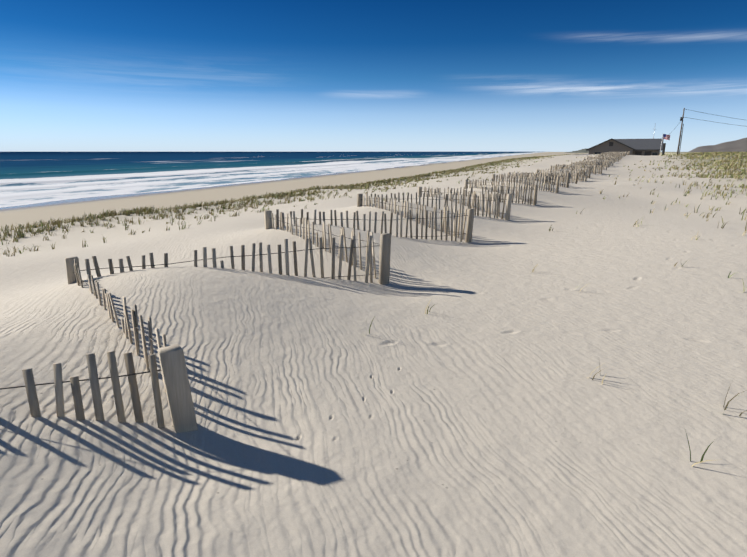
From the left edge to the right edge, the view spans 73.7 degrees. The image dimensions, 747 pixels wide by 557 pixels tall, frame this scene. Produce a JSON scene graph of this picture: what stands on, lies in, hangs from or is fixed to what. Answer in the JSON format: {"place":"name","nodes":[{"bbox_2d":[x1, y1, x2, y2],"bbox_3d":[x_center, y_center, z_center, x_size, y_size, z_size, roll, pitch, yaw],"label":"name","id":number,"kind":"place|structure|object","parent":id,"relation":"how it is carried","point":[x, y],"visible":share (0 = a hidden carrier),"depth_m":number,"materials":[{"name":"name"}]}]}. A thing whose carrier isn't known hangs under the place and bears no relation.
{"place":"outdoors","nodes":[
{"label":"outdoors","id":0,"kind":"place"},
{"bbox_2d":[0,152,541,207],"bbox_3d":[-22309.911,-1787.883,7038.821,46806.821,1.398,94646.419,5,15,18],"label":"sea","id":1,"kind":"structure","parent":0,"point":[26,178],"depth_m":202.74,"materials":[{"name":"blue liquid"}]},
{"bbox_2d":[0,152,746,556],"bbox_3d":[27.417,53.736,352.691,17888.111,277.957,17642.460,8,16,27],"label":"terrain","id":2,"kind":"structure","parent":0,"point":[476,410],"depth_m":3.47,"materials":[{"name":"beige sand"}]},
{"bbox_2d":[22,151,628,427],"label":"fence slats","id":3,"kind":"object","parent":2,"relation":"on","point":[31,391],"visible":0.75,"depth_m":5.92,"materials":[{"name":"grey wood"}]},
{"bbox_2d":[65,151,629,432],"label":"fence posts","id":4,"kind":"object","parent":2,"relation":"on","point":[176,383],"visible":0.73,"depth_m":2.79,"materials":[{"name":"grey wood"}]},
{"bbox_2d":[0,153,622,389],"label":"fence wires","id":5,"kind":"object","parent":4,"relation":"attached to","point":[301,250],"visible":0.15,"depth_m":6.04,"materials":[{"name":"grey metal"}]},
{"bbox_2d":[0,151,746,466],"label":"beach grass","id":6,"kind":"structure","parent":2,"relation":"on","point":[366,185],"depth_m":23.16,"materials":[{"name":"green plant"}]},
{"bbox_2d":[586,138,665,155],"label":"building","id":7,"kind":"structure","parent":2,"relation":"on","point":[645,147],"depth_m":96.86,"materials":[{"name":"grey wood"}]},
{"bbox_2d":[677,108,684,153],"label":"utility pole","id":8,"kind":"object","parent":2,"relation":"on","point":[679,142],"visible":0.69,"depth_m":99.27,"materials":[{"name":"brown wood"}]},
{"bbox_2d":[676,109,746,126],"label":"power lines","id":9,"kind":"object","parent":8,"relation":"attached to","point":[711,121],"visible":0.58,"depth_m":105.68,"materials":[{"name":"black metal"}]},
{"bbox_2d":[0,0,746,151],"label":"sky","id":10,"kind":"structure","parent":0,"point":[76,75],"materials":[{"name":"blue"}]},
{"bbox_2d":[564,148,588,152],"bbox_3d":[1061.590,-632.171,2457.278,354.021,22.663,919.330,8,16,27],"label":"headland","id":11,"kind":"structure","parent":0,"point":[582,151],"depth_m":2167.71,"materials":[{"name":"beige sand"}]},
{"bbox_2d":[663,134,669,139],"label":"flag","id":12,"kind":"object","parent":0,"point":[666,137],"visible":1,"depth_m":92.60,"materials":[{"name":"multicoloured fabric"}]},
{"bbox_2d":[689,138,746,151],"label":"wooded hills","id":13,"kind":"structure","parent":0,"point":[739,145],"depth_m":557.91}
]}

